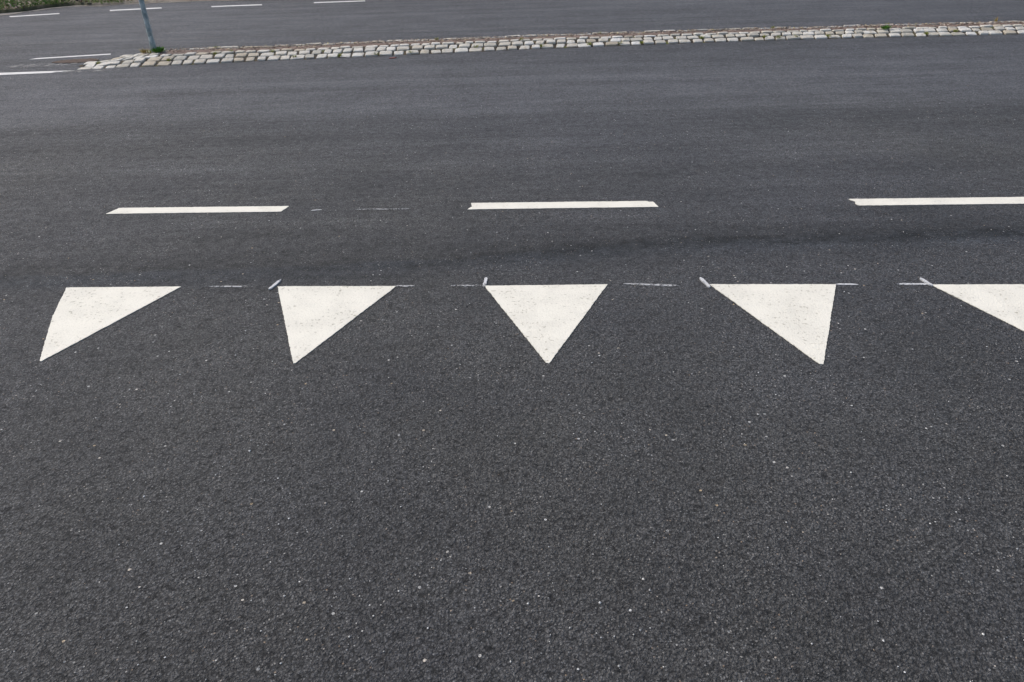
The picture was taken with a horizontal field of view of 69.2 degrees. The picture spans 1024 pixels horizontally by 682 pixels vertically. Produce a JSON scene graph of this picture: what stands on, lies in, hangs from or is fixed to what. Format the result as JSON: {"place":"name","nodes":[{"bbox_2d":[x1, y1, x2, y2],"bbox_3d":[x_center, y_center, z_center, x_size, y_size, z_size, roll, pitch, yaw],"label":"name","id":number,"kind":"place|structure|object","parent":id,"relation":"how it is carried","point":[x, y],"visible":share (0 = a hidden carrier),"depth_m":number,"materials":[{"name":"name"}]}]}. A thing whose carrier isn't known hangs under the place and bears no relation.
{"place":"outdoors","nodes":[
{"label":"outdoors","id":0,"kind":"place"},
{"bbox_2d":[0,0,212,12],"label":"verge","id":1,"kind":"structure","parent":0,"point":[32,7],"depth_m":13.37,"materials":[{"name":"green plant"}]},
{"bbox_2d":[1,0,163,8],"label":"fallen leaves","id":2,"kind":"object","parent":1,"relation":"on","point":[52,2],"visible":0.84,"depth_m":13.12,"materials":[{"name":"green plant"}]},
{"bbox_2d":[0,0,1023,681],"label":"road","id":3,"kind":"structure","parent":0,"point":[504,462],"depth_m":2.54,"materials":[{"name":"grey asphalt"}]},
{"bbox_2d":[9,13,58,16],"bbox_3d":[-7.900,-5.389,12.271,0.759,0.002,0.151,-13,32,-18],"label":"edge line dash","id":4,"kind":"object","parent":3,"relation":"on","point":[33,15],"visible":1,"depth_m":12.26,"materials":[{"name":"paint"}]},
{"bbox_2d":[0,70,72,74],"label":"lane line dash","id":5,"kind":"object","parent":3,"relation":"on","point":[15,73],"visible":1,"depth_m":7.60,"materials":[{"name":"paint"}]},
{"bbox_2d":[6,63,75,67],"bbox_3d":[-5.039,-2.980,8.006,0.812,0.002,0.265,-7,31,-9],"label":"worn paint","id":6,"kind":"object","parent":3,"relation":"on","point":[40,64],"visible":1,"depth_m":7.98,"materials":[{"name":"grey paint"}]},
{"bbox_2d":[29,54,110,59],"bbox_3d":[-5.020,-3.239,8.448,0.851,0.002,0.078,-8,31,-11],"label":"lane line dash","id":7,"kind":"object","parent":3,"relation":"on","point":[70,56],"visible":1,"depth_m":8.44,"materials":[{"name":"paint"}]},
{"bbox_2d":[52,58,98,62],"bbox_3d":[-4.795,-3.081,8.162,0.485,0.006,0.270,-2,30,0],"label":"dirt patch","id":8,"kind":"object","parent":3,"relation":"on","point":[77,60],"visible":0.95,"depth_m":8.14,"materials":[{"name":"brown soil"}]},
{"bbox_2d":[60,69,115,72],"bbox_3d":[-4.368,-2.772,7.617,0.670,0.002,0.134,-2,30,0],"label":"worn paint","id":9,"kind":"object","parent":3,"relation":"on","point":[80,70],"visible":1,"depth_m":7.61,"materials":[{"name":"grey paint"}]},
{"bbox_2d":[40,286,180,361],"bbox_3d":[-1.632,-0.081,2.875,0.493,0.002,0.603,-2,30,0],"label":"give way triangle","id":10,"kind":"object","parent":3,"relation":"on","point":[81,313],"visible":1,"depth_m":2.95,"materials":[{"name":"paint"}]},
{"bbox_2d":[0,0,236,14],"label":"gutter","id":11,"kind":"object","parent":3,"relation":"on","point":[98,6],"visible":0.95,"depth_m":13.32,"materials":[{"name":"grey concrete"}]},
{"bbox_2d":[110,7,161,10],"bbox_3d":[-6.426,-5.672,12.681,0.871,0.002,0.180,-7,31,-10],"label":"edge line dash","id":12,"kind":"object","parent":3,"relation":"on","point":[136,9],"visible":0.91,"depth_m":12.67,"materials":[{"name":"paint"}]},
{"bbox_2d":[106,206,288,213],"bbox_3d":[-1.661,-0.694,3.926,0.951,0.002,0.090,0,30,2],"label":"line dash","id":13,"kind":"object","parent":3,"relation":"on","point":[147,210],"visible":1,"depth_m":3.92,"materials":[{"name":"paint"}]},
{"bbox_2d":[211,4,261,6],"bbox_3d":[-4.734,-5.766,12.757,0.894,0.002,0.156,-4,30,-4],"label":"edge line dash","id":14,"kind":"object","parent":3,"relation":"on","point":[237,5],"visible":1,"depth_m":12.73,"materials":[{"name":"paint"}]},
{"bbox_2d":[269,279,280,289],"bbox_3d":[-0.991,-0.237,3.107,0.016,0.005,0.094,7,31,14],"label":"layout tick","id":15,"kind":"object","parent":3,"relation":"on","point":[276,283],"visible":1,"depth_m":3.10,"materials":[{"name":"paint"}]},
{"bbox_2d":[277,286,395,363],"bbox_3d":[-0.724,-0.079,2.827,0.499,0.002,0.617,-2,30,0],"label":"give way triangle","id":16,"kind":"object","parent":3,"relation":"on","point":[315,317],"visible":1,"depth_m":2.90,"materials":[{"name":"paint"}]},
{"bbox_2d":[314,0,364,2],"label":"edge line dash","id":17,"kind":"object","parent":3,"relation":"on","point":[338,1],"visible":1,"depth_m":12.86,"materials":[{"name":"paint"}]},
{"bbox_2d":[355,208,407,209],"bbox_3d":[-0.670,-0.688,3.866,0.300,0.002,0.013,0,30,3],"label":"layout line","id":18,"kind":"object","parent":3,"relation":"on","point":[380,209],"visible":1,"depth_m":3.87,"materials":[{"name":"paint"}]},
{"bbox_2d":[4,93,1018,681],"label":"loose grit","id":19,"kind":"object","parent":3,"relation":"on","point":[544,433],"visible":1,"depth_m":1.99,"materials":[{"name":"grey gravel"}]},
{"bbox_2d":[485,284,607,363],"bbox_3d":[0.143,-0.080,2.784,0.503,0.002,0.614,-2,30,0],"label":"give way triangle","id":20,"kind":"object","parent":3,"relation":"on","point":[546,319],"visible":1,"depth_m":2.86,"materials":[{"name":"paint"}]},
{"bbox_2d":[77,21,1023,69],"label":"traffic island","id":21,"kind":"structure","parent":3,"relation":"on","point":[223,55],"depth_m":8.18,"materials":[{"name":"stone"}]},
{"bbox_2d":[138,0,155,52],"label":"sign post","id":22,"kind":"object","parent":21,"relation":"on","point":[152,44],"visible":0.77,"depth_m":8.00,"materials":[{"name":"metal"}]},
{"bbox_2d":[151,46,165,52],"bbox_3d":[-3.866,-3.179,8.103,0.159,0.070,0.153,-2,30,0],"label":"green weed","id":23,"kind":"object","parent":21,"relation":"on","point":[158,49],"visible":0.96,"depth_m":8.08,"materials":[{"name":"green plant"}]},
{"bbox_2d":[142,20,1023,53],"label":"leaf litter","id":24,"kind":"object","parent":21,"relation":"on","point":[632,32],"visible":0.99,"depth_m":8.37,"materials":[{"name":"brown plant"}]},
{"bbox_2d":[880,25,890,29],"bbox_3d":[4.171,-3.503,8.277,0.131,0.052,0.102,-8,31,-11],"label":"green weed","id":25,"kind":"object","parent":21,"relation":"on","point":[883,27],"visible":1,"depth_m":8.27,"materials":[{"name":"green plant"}]},
{"bbox_2d":[467,201,657,209],"bbox_3d":[0.261,-0.706,3.850,0.979,0.002,0.098,0,30,2],"label":"line dash","id":26,"kind":"object","parent":3,"relation":"on","point":[550,205],"visible":1,"depth_m":3.85,"materials":[{"name":"paint"}]},
{"bbox_2d":[623,283,674,285],"bbox_3d":[0.570,-0.229,3.020,0.230,0.002,0.019,3,31,7],"label":"layout line","id":27,"kind":"object","parent":3,"relation":"on","point":[649,284],"visible":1,"depth_m":3.02,"materials":[{"name":"paint"}]},
{"bbox_2d":[700,277,709,287],"bbox_3d":[0.785,-0.239,3.022,0.016,0.005,0.094,-7,31,-10],"label":"layout tick","id":28,"kind":"object","parent":3,"relation":"on","point":[705,282],"visible":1,"depth_m":3.02,"materials":[{"name":"paint"}]},
{"bbox_2d":[709,284,835,364],"bbox_3d":[1.056,-0.080,2.740,0.501,0.002,0.623,-2,30,0],"label":"give way triangle","id":29,"kind":"object","parent":3,"relation":"on","point":[798,316],"visible":1,"depth_m":2.81,"materials":[{"name":"paint"}]},
{"bbox_2d":[836,283,857,284],"bbox_3d":[1.344,-0.228,2.980,0.090,0.002,0.014,0,30,3],"label":"layout line","id":30,"kind":"object","parent":3,"relation":"on","point":[846,284],"visible":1,"depth_m":2.98,"materials":[{"name":"paint"}]},
{"bbox_2d":[899,283,927,284],"bbox_3d":[1.604,-0.228,2.966,0.130,0.002,0.016,1,30,4],"label":"layout line","id":31,"kind":"object","parent":3,"relation":"on","point":[913,283],"visible":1,"depth_m":2.97,"materials":[{"name":"paint"}]},
{"bbox_2d":[920,277,932,285],"bbox_3d":[1.660,-0.237,2.975,0.014,0.005,0.073,-7,31,-9],"label":"layout tick","id":32,"kind":"object","parent":3,"relation":"on","point":[925,281],"visible":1,"depth_m":2.97,"materials":[{"name":"paint"}]},
{"bbox_2d":[849,197,1023,205],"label":"line dash","id":33,"kind":"object","parent":3,"relation":"on","point":[938,201],"visible":1,"depth_m":3.75,"materials":[{"name":"paint"}]},
{"bbox_2d":[933,284,1023,330],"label":"give way triangle","id":34,"kind":"object","parent":3,"relation":"on","point":[1004,302],"visible":1,"depth_m":2.84,"materials":[{"name":"paint"}]}
]}

